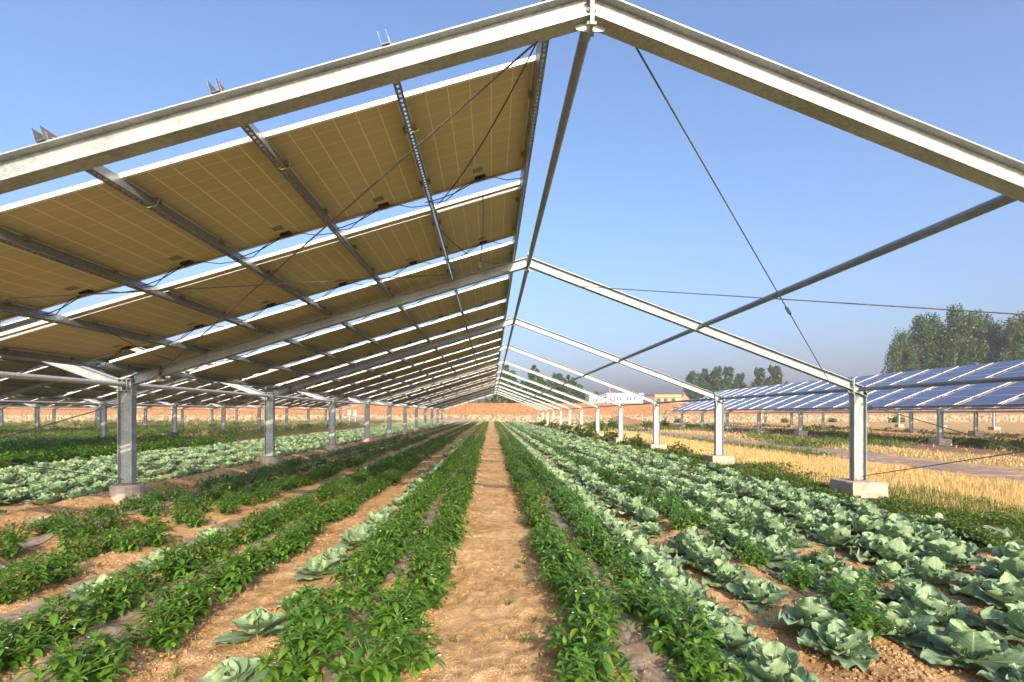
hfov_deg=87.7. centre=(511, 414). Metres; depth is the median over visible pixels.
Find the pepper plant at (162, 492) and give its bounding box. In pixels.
[143,485,170,500]
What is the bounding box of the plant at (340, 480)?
[332,475,352,484]
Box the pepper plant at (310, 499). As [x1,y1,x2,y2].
[299,492,320,510]
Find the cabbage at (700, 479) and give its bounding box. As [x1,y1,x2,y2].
[697,475,707,483]
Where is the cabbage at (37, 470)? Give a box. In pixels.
[20,466,51,475]
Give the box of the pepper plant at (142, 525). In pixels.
[121,518,155,539]
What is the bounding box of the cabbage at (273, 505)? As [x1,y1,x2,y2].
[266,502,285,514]
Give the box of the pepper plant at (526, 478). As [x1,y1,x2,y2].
[520,475,543,487]
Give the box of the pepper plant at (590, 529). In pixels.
[571,518,611,543]
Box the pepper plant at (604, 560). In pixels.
[583,534,631,568]
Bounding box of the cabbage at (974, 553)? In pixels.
[949,540,987,557]
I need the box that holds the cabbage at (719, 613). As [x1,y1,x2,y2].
[675,601,742,629]
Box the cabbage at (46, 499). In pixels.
[23,493,66,504]
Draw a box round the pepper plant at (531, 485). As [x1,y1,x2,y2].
[521,484,538,500]
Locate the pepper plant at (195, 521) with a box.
[180,509,213,528]
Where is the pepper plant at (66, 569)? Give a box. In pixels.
[41,549,90,581]
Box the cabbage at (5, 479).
[0,474,19,483]
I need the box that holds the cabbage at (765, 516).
[749,512,790,525]
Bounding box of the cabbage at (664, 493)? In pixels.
[644,490,668,498]
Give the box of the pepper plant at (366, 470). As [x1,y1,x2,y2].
[352,466,371,481]
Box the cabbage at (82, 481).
[68,476,103,488]
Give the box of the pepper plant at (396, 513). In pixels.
[385,508,418,531]
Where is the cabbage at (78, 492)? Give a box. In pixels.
[58,487,94,499]
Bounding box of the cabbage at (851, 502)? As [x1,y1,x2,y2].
[840,497,882,510]
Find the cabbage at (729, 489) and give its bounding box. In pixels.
[720,487,734,492]
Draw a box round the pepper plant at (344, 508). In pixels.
[323,496,349,520]
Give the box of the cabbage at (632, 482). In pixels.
[622,479,643,487]
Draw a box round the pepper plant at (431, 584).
[401,564,459,611]
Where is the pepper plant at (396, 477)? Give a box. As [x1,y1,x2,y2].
[387,469,400,483]
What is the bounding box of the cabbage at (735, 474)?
[722,470,747,480]
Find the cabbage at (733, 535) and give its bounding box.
[714,528,769,558]
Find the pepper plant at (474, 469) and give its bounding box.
[460,464,479,477]
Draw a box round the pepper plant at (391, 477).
[381,471,395,485]
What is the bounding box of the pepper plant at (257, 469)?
[249,467,263,476]
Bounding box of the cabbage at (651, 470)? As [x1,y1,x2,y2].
[647,467,664,475]
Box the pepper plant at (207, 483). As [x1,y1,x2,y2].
[195,475,218,490]
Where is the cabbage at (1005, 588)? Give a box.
[954,572,1023,613]
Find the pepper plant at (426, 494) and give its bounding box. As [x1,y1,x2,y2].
[408,488,436,506]
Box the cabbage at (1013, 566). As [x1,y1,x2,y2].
[974,556,1023,578]
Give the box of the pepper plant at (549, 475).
[539,472,560,483]
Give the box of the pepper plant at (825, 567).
[802,549,838,571]
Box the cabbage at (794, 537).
[775,530,814,554]
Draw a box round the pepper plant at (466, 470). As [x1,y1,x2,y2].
[455,466,475,480]
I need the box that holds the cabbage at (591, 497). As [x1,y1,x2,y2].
[577,493,604,507]
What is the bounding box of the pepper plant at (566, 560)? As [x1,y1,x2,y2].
[535,541,594,591]
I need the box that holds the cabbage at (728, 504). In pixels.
[706,497,750,516]
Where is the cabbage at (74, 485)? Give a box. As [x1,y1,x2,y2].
[55,481,80,492]
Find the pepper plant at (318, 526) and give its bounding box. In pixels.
[300,512,327,534]
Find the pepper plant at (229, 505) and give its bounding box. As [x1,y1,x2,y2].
[212,494,238,514]
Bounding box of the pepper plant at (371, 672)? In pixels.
[325,625,419,681]
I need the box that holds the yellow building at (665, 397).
[645,394,681,402]
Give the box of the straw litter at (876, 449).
[576,422,1023,467]
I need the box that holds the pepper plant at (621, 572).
[602,550,651,588]
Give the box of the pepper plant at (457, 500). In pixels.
[434,492,467,511]
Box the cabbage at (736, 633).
[690,611,758,657]
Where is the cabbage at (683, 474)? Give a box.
[675,471,689,477]
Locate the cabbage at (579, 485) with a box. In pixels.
[566,483,594,493]
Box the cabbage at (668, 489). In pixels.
[661,487,675,493]
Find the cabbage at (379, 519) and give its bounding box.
[360,513,389,528]
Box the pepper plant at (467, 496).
[445,484,475,510]
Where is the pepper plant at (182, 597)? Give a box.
[129,582,214,629]
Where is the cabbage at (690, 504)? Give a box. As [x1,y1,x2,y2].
[677,500,705,516]
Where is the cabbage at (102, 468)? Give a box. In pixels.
[81,466,113,475]
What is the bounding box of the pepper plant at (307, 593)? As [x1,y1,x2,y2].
[273,583,359,635]
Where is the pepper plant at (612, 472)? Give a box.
[599,468,616,483]
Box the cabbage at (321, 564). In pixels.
[294,554,340,579]
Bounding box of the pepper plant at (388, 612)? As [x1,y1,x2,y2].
[354,584,429,644]
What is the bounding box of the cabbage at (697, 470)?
[689,466,704,476]
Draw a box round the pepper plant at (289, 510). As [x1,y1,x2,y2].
[277,503,301,522]
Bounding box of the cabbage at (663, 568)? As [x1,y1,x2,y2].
[641,558,697,590]
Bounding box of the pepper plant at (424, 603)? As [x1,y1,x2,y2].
[365,576,433,625]
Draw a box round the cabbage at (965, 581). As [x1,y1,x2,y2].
[950,575,992,606]
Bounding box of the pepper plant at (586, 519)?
[569,513,603,535]
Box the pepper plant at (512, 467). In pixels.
[511,461,527,471]
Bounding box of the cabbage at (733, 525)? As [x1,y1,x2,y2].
[717,521,747,532]
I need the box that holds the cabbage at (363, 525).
[338,523,375,542]
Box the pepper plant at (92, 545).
[70,532,104,557]
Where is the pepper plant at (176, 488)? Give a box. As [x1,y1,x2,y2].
[162,483,189,498]
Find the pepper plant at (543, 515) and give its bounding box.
[525,503,558,526]
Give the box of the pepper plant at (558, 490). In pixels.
[549,488,578,505]
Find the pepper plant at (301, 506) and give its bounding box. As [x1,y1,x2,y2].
[286,496,309,514]
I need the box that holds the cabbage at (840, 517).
[819,511,857,534]
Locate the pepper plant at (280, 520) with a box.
[257,505,288,529]
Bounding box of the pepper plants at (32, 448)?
[0,419,632,474]
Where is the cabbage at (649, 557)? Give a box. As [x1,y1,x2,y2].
[624,547,682,570]
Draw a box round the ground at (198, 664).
[0,422,1023,681]
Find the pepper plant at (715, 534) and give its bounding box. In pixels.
[702,520,731,547]
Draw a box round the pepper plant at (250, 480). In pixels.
[246,473,262,485]
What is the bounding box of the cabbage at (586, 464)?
[581,460,598,470]
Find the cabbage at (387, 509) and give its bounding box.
[373,505,398,519]
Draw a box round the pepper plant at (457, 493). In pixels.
[438,490,466,508]
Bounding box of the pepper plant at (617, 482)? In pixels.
[606,474,627,488]
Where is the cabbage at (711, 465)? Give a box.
[706,462,718,471]
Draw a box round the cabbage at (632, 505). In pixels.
[613,496,650,514]
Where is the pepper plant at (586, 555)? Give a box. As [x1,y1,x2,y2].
[540,537,593,572]
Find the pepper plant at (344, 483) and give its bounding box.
[331,476,355,494]
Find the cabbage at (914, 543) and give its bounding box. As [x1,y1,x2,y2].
[898,537,930,556]
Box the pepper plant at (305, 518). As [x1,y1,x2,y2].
[278,512,321,537]
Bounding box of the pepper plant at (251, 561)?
[222,546,271,585]
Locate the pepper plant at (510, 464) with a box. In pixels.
[504,457,514,470]
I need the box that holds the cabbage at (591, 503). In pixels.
[573,500,606,513]
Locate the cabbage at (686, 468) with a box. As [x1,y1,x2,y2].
[680,464,692,472]
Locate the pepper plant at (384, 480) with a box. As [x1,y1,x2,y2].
[373,475,389,488]
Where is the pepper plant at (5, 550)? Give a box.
[0,532,27,560]
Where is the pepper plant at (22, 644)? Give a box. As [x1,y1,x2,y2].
[0,613,54,669]
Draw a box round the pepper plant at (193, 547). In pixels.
[160,538,216,572]
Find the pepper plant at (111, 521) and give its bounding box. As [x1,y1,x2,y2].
[95,505,130,530]
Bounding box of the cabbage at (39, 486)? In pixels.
[27,481,47,490]
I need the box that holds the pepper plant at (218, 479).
[207,476,222,487]
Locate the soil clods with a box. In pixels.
[1,435,1023,681]
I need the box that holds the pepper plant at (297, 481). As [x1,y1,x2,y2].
[288,475,303,488]
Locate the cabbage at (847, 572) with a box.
[817,565,897,601]
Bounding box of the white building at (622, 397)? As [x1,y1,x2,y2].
[599,393,643,402]
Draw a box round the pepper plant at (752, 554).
[728,537,773,569]
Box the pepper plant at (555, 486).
[543,482,569,499]
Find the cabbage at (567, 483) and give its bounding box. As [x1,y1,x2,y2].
[560,481,578,486]
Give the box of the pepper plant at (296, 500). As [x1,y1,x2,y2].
[276,495,308,515]
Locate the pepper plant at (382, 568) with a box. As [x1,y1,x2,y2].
[342,543,394,587]
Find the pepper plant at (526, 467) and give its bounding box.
[511,463,528,472]
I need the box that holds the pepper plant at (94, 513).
[83,505,107,520]
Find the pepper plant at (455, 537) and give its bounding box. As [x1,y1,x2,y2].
[431,513,472,546]
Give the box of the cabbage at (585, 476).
[576,472,589,484]
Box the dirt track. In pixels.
[574,423,1023,479]
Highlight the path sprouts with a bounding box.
[149,453,776,681]
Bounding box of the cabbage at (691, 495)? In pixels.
[678,488,705,503]
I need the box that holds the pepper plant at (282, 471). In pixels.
[273,465,291,476]
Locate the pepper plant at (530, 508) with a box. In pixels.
[517,501,549,525]
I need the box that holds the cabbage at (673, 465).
[663,463,685,471]
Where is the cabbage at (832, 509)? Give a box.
[822,502,845,515]
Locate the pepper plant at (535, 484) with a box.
[521,482,544,496]
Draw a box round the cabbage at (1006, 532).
[960,525,1023,547]
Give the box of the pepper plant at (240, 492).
[234,486,252,501]
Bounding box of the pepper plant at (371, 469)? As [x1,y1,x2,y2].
[361,467,376,477]
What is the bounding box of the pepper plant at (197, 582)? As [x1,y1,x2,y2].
[159,572,234,618]
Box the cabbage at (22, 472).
[13,469,29,477]
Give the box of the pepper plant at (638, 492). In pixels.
[625,482,643,497]
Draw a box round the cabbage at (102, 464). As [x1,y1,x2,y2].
[91,463,109,468]
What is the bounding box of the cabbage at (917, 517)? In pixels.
[903,513,926,520]
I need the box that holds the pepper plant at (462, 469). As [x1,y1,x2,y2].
[454,465,471,472]
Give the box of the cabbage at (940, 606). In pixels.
[898,586,987,630]
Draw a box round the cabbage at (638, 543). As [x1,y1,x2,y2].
[617,535,666,562]
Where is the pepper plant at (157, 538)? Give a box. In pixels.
[137,522,175,546]
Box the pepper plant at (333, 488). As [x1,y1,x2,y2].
[318,485,341,499]
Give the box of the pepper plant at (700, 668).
[663,638,749,681]
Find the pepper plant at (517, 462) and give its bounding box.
[509,459,523,471]
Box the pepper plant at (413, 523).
[388,507,422,534]
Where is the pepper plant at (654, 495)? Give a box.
[639,486,664,502]
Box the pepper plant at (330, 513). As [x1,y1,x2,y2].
[319,501,344,522]
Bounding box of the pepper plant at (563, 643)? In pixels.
[540,604,626,677]
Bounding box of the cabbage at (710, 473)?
[703,471,717,476]
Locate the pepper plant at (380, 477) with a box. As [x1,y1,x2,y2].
[370,471,390,483]
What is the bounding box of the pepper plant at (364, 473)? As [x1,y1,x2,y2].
[352,469,371,482]
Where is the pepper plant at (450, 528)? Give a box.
[415,517,457,545]
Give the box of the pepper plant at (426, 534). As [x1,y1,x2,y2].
[408,522,447,548]
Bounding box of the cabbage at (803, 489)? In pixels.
[794,487,809,494]
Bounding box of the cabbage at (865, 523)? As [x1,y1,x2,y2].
[842,515,891,534]
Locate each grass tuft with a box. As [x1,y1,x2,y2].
[163,664,184,679]
[445,628,466,642]
[503,594,516,606]
[514,626,532,643]
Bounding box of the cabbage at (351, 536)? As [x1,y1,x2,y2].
[329,526,377,549]
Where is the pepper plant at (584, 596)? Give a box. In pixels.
[549,582,630,644]
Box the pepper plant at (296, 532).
[280,523,315,548]
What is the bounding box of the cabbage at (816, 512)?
[807,509,828,522]
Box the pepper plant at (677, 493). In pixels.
[668,491,685,502]
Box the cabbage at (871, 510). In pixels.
[845,503,888,520]
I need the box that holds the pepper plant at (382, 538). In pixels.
[354,523,413,563]
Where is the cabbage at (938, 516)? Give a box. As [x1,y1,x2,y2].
[923,513,970,537]
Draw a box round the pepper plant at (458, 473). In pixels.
[449,469,470,481]
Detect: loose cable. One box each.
[105,328,171,359]
[434,41,537,208]
[439,228,497,263]
[479,193,483,268]
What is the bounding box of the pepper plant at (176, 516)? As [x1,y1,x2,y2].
[164,502,193,524]
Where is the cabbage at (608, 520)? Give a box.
[596,515,620,530]
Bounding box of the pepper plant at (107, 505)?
[89,503,117,516]
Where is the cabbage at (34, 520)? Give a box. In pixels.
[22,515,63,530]
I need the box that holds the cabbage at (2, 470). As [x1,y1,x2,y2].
[0,468,16,478]
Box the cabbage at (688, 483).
[678,479,696,489]
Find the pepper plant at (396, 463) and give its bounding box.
[390,461,408,471]
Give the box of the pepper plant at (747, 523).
[729,515,761,533]
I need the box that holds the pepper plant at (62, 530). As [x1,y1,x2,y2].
[47,515,95,539]
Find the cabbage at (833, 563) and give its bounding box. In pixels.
[794,548,848,575]
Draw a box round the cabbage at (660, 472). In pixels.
[654,468,674,477]
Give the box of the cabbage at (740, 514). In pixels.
[722,507,755,522]
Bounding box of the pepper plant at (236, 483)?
[225,479,244,491]
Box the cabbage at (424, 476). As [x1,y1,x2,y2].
[417,473,428,479]
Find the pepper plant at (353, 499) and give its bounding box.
[338,494,361,512]
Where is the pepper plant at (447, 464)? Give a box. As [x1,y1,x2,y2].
[441,462,453,471]
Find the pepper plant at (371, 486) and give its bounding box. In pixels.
[360,483,378,497]
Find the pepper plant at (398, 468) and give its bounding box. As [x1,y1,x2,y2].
[389,464,405,474]
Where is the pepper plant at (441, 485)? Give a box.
[420,481,447,494]
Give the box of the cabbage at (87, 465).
[76,461,95,470]
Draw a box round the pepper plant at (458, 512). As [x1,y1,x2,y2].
[450,503,467,521]
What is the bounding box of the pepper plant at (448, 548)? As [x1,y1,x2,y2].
[405,538,462,581]
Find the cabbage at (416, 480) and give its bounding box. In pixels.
[407,478,424,485]
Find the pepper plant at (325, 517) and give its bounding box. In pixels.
[302,500,332,525]
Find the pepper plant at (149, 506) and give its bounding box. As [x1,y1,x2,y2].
[130,495,168,517]
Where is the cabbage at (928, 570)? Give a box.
[901,556,970,584]
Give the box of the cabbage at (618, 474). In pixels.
[616,472,630,479]
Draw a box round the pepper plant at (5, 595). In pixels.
[0,570,30,604]
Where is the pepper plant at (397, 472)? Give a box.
[390,469,403,481]
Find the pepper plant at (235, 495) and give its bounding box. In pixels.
[216,492,243,503]
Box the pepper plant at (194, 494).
[182,489,204,504]
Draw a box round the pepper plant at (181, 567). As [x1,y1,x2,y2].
[149,541,205,582]
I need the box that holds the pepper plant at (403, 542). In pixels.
[375,524,416,555]
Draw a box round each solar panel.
[0,179,237,286]
[0,242,137,315]
[0,312,1023,410]
[0,315,165,365]
[0,357,43,362]
[0,361,43,372]
[0,378,43,384]
[0,386,23,395]
[3,317,32,325]
[22,388,73,394]
[25,366,71,375]
[49,382,93,387]
[64,390,110,396]
[65,287,236,344]
[76,372,124,378]
[89,385,116,389]
[102,369,134,372]
[102,392,140,397]
[103,351,134,358]
[109,341,228,374]
[119,137,334,258]
[120,375,133,378]
[137,394,167,399]
[140,343,160,348]
[146,379,183,385]
[153,390,181,393]
[159,263,307,324]
[174,381,206,387]
[178,324,285,357]
[190,356,276,381]
[242,366,304,387]
[245,343,322,366]
[247,303,343,341]
[251,235,377,303]
[261,95,428,230]
[279,373,332,389]
[287,355,345,375]
[298,326,370,354]
[306,381,352,392]
[315,282,396,324]
[317,364,364,379]
[327,385,362,393]
[331,341,388,363]
[339,370,381,383]
[343,207,446,282]
[344,388,377,396]
[351,309,413,340]
[355,352,398,369]
[357,375,389,385]
[358,390,383,398]
[369,392,392,398]
[371,379,400,389]
[372,360,411,374]
[377,327,424,353]
[382,382,407,391]
[383,261,454,308]
[386,366,417,377]
[388,395,407,400]
[391,385,411,391]
[392,340,435,359]
[397,371,424,381]
[404,56,534,202]
[405,293,460,326]
[405,349,440,365]
[405,375,431,384]
[406,389,423,395]
[414,378,434,385]
[415,357,445,369]
[420,314,466,341]
[423,363,450,374]
[424,384,442,390]
[430,328,468,349]
[430,367,452,378]
[434,371,455,379]
[435,181,519,262]
[438,339,470,356]
[443,378,460,385]
[445,348,472,361]
[450,241,511,292]
[450,355,474,367]
[453,360,475,371]
[456,365,476,372]
[458,277,507,313]
[462,372,478,379]
[464,300,504,329]
[467,379,480,384]
[468,317,502,339]
[471,329,501,347]
[473,339,499,352]
[476,346,499,360]
[476,353,498,364]
[478,358,497,366]
[480,366,496,374]
[693,406,707,409]
[700,406,713,409]
[724,405,736,409]
[730,401,746,404]
[730,405,746,408]
[740,400,759,404]
[740,404,760,408]
[741,390,756,393]
[751,386,766,389]
[752,389,767,392]
[752,404,773,408]
[753,399,772,403]
[761,388,779,392]
[762,385,777,388]
[763,396,780,399]
[765,399,786,403]
[765,403,789,408]
[773,383,792,387]
[773,386,794,391]
[777,395,796,398]
[780,398,802,402]
[781,402,807,407]
[786,382,805,386]
[786,385,808,390]
[793,394,812,397]
[794,397,820,402]
[797,402,825,407]
[799,380,821,385]
[803,383,825,388]
[809,393,830,396]
[810,387,830,390]
[812,396,840,401]
[816,401,848,407]
[818,383,835,387]
[828,392,847,395]
[833,395,848,400]
[838,400,873,406]
[855,374,878,380]
[858,378,886,384]
[867,393,890,399]
[867,399,901,406]
[871,372,901,378]
[871,382,896,385]
[871,389,901,393]
[878,376,911,382]
[879,392,919,399]
[890,398,934,405]
[893,380,923,384]
[894,369,928,376]
[896,387,931,392]
[903,373,941,380]
[908,390,954,398]
[919,366,958,374]
[921,377,956,382]
[922,396,973,405]
[928,384,969,390]
[931,370,974,378]
[944,388,994,396]
[949,363,992,371]
[955,374,994,379]
[961,394,1020,404]
[964,382,1009,388]
[966,366,1013,375]
[982,386,1023,395]
[983,360,1023,368]
[994,372,1023,376]
[1004,365,1023,372]
[1005,381,1023,386]
[1006,396,1023,403]
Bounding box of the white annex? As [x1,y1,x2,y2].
[586,396,605,402]
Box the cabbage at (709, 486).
[697,482,722,493]
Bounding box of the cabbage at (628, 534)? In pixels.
[606,530,637,556]
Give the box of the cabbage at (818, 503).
[808,497,837,514]
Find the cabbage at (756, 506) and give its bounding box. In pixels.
[738,498,773,515]
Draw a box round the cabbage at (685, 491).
[678,486,693,495]
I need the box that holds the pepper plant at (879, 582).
[836,565,886,595]
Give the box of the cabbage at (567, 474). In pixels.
[554,470,574,480]
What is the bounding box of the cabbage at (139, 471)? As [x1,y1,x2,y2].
[137,466,143,475]
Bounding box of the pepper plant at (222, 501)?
[213,496,236,508]
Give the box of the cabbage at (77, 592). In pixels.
[68,574,129,604]
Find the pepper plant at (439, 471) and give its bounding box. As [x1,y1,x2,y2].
[429,470,449,482]
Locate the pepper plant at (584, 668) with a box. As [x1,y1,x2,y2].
[551,628,640,681]
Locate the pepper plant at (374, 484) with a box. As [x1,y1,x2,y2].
[360,478,381,495]
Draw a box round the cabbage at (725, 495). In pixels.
[717,492,742,500]
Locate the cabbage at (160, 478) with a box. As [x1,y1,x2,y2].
[153,475,168,481]
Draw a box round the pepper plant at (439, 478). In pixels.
[420,472,445,484]
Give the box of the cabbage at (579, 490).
[570,486,587,497]
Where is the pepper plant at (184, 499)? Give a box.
[165,490,197,507]
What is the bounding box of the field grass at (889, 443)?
[563,421,1023,457]
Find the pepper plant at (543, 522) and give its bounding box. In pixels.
[529,519,570,542]
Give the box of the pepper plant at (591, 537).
[569,519,617,556]
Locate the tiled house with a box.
[681,394,689,402]
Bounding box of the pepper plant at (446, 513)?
[429,504,470,535]
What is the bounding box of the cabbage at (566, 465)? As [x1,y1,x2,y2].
[560,462,575,470]
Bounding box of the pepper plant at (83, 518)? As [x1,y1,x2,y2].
[72,514,105,536]
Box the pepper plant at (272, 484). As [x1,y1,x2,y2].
[261,480,279,490]
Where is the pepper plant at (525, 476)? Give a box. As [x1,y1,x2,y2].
[513,472,534,483]
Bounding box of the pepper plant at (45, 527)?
[27,516,63,535]
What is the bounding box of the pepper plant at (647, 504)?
[638,493,657,506]
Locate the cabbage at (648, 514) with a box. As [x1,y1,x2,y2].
[626,507,665,524]
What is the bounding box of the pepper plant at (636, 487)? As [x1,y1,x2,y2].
[626,482,647,494]
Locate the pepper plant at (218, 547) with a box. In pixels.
[196,531,236,563]
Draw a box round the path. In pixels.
[425,423,560,681]
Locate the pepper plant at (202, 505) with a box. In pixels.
[191,494,217,512]
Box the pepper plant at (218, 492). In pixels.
[210,483,229,499]
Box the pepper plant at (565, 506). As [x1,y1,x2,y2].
[548,495,579,515]
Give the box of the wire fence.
[3,410,1009,422]
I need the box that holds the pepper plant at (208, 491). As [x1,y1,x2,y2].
[195,487,217,502]
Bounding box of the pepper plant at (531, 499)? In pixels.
[517,488,551,513]
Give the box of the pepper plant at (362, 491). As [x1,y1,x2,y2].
[341,484,368,501]
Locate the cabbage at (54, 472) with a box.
[47,468,65,475]
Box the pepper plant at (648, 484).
[639,476,658,489]
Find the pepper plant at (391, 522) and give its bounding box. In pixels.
[366,519,409,547]
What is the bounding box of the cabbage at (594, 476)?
[581,473,604,485]
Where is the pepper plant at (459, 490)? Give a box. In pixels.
[441,481,474,500]
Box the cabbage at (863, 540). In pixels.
[850,532,904,566]
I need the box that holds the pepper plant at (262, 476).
[252,472,266,483]
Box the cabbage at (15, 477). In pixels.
[3,473,20,480]
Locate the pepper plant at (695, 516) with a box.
[683,504,709,527]
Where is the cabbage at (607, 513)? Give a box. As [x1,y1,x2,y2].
[594,509,620,524]
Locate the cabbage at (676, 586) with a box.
[646,576,715,610]
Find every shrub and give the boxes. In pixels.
[481,397,489,402]
[497,395,505,402]
[537,418,546,425]
[547,420,558,428]
[555,423,569,430]
[567,424,582,433]
[573,424,600,437]
[586,421,608,431]
[600,428,624,442]
[605,418,617,428]
[621,432,647,448]
[641,419,652,427]
[660,419,670,426]
[668,441,693,454]
[673,417,680,422]
[780,418,789,422]
[827,418,838,421]
[886,414,905,422]
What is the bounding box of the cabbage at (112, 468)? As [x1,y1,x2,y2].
[107,465,116,473]
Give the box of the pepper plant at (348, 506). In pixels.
[335,498,358,516]
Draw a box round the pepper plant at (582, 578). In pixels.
[556,560,634,615]
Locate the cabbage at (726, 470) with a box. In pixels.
[719,467,734,475]
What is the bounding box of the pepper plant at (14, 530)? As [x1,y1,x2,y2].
[2,520,36,541]
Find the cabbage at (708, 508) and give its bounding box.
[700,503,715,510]
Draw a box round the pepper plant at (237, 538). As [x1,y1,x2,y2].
[215,519,258,548]
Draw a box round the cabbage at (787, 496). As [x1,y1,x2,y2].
[778,490,796,500]
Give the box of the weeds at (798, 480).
[525,421,1023,552]
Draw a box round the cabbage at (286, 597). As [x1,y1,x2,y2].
[275,586,323,605]
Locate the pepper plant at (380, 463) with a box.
[370,460,385,468]
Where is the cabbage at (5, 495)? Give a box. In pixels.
[0,492,12,504]
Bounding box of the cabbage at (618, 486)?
[601,484,625,495]
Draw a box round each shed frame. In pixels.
[0,0,1023,503]
[0,312,440,438]
[0,366,338,435]
[0,394,234,428]
[664,363,1023,445]
[762,387,1023,436]
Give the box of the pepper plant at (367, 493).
[357,485,371,500]
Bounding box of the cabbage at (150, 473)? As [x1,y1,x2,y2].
[137,469,160,477]
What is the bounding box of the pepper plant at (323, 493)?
[313,483,335,502]
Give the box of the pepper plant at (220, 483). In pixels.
[208,478,234,492]
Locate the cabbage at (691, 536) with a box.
[659,526,712,553]
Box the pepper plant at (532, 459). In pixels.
[524,458,542,469]
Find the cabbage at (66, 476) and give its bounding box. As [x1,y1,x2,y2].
[58,470,83,480]
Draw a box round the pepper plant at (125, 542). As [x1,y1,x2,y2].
[102,524,148,552]
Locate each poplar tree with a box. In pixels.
[490,395,501,402]
[492,365,518,402]
[516,380,531,402]
[518,387,557,402]
[522,365,545,402]
[535,377,552,400]
[546,379,562,402]
[552,372,568,393]
[554,383,575,402]
[563,374,582,402]
[579,384,585,402]
[683,370,703,398]
[693,368,710,397]
[705,365,730,402]
[719,366,739,393]
[734,372,746,399]
[749,366,770,402]
[764,364,788,402]
[880,327,920,401]
[887,313,950,397]
[915,312,958,371]
[931,303,989,379]
[947,308,993,374]
[967,313,1004,363]
[981,320,1018,373]
[984,315,1023,401]
[1004,310,1023,370]
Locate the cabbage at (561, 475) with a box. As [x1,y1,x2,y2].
[554,473,570,480]
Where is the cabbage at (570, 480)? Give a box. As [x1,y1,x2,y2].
[559,478,577,484]
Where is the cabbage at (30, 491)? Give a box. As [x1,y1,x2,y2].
[16,486,49,500]
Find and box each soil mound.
[320,417,402,423]
[408,418,482,422]
[595,416,642,423]
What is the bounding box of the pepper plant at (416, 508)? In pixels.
[401,501,429,520]
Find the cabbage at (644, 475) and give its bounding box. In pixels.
[635,472,656,482]
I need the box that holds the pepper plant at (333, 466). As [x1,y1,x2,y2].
[325,462,339,473]
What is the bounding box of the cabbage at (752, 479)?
[745,476,763,482]
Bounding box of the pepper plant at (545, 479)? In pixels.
[539,477,557,490]
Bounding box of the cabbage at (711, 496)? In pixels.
[687,490,724,504]
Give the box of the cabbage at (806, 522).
[786,512,831,533]
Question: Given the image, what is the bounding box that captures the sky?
[0,0,1023,402]
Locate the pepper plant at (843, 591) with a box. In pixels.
[814,575,879,620]
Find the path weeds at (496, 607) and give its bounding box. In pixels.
[149,453,864,679]
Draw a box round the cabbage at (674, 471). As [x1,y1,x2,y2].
[666,466,679,475]
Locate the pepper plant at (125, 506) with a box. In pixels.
[116,497,139,511]
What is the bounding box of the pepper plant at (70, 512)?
[48,507,81,528]
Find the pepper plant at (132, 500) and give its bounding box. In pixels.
[126,493,150,509]
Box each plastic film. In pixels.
[0,432,425,553]
[0,433,445,624]
[5,432,461,681]
[318,432,478,681]
[500,433,687,681]
[563,454,975,668]
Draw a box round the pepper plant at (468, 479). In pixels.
[460,473,476,489]
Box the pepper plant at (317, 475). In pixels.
[309,470,321,481]
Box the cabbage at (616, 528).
[603,521,641,537]
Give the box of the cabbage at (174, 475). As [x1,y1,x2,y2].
[168,472,182,479]
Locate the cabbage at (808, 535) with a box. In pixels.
[807,524,828,536]
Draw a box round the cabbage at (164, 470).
[157,467,173,474]
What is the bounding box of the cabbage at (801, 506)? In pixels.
[781,500,813,515]
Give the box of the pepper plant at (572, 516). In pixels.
[565,506,601,529]
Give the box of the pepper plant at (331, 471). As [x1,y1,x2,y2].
[323,466,336,477]
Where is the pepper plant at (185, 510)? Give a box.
[169,502,200,519]
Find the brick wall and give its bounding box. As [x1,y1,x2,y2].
[3,403,1023,422]
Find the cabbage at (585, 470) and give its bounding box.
[573,468,590,479]
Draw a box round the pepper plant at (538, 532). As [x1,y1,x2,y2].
[526,518,560,546]
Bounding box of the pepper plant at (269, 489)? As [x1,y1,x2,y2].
[264,485,281,498]
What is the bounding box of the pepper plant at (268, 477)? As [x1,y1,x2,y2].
[264,469,278,481]
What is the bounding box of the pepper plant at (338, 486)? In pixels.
[326,479,340,496]
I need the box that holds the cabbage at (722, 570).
[702,558,762,589]
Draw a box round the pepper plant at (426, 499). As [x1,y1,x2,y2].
[405,491,433,513]
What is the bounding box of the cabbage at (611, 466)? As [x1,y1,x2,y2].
[605,464,623,473]
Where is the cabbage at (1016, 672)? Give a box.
[976,663,1023,681]
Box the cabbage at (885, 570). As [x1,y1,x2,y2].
[861,559,921,584]
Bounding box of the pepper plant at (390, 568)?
[347,540,407,574]
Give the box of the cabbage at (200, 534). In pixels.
[187,526,228,545]
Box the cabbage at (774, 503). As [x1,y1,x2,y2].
[763,496,788,515]
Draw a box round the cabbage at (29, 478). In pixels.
[12,474,44,486]
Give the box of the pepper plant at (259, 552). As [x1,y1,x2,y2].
[238,541,279,576]
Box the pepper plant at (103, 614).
[65,581,136,627]
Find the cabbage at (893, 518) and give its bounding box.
[886,513,924,528]
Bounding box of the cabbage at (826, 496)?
[815,493,843,506]
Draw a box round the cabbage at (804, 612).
[765,597,848,631]
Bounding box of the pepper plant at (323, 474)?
[318,466,330,478]
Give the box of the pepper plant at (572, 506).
[562,501,595,524]
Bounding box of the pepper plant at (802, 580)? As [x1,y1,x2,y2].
[776,557,821,590]
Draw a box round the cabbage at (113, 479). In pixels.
[104,476,116,483]
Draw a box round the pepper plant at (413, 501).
[397,493,428,513]
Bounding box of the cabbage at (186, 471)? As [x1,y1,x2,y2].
[174,466,199,475]
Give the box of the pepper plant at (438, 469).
[430,467,452,481]
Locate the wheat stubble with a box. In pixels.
[558,422,1023,524]
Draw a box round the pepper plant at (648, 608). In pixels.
[629,587,691,639]

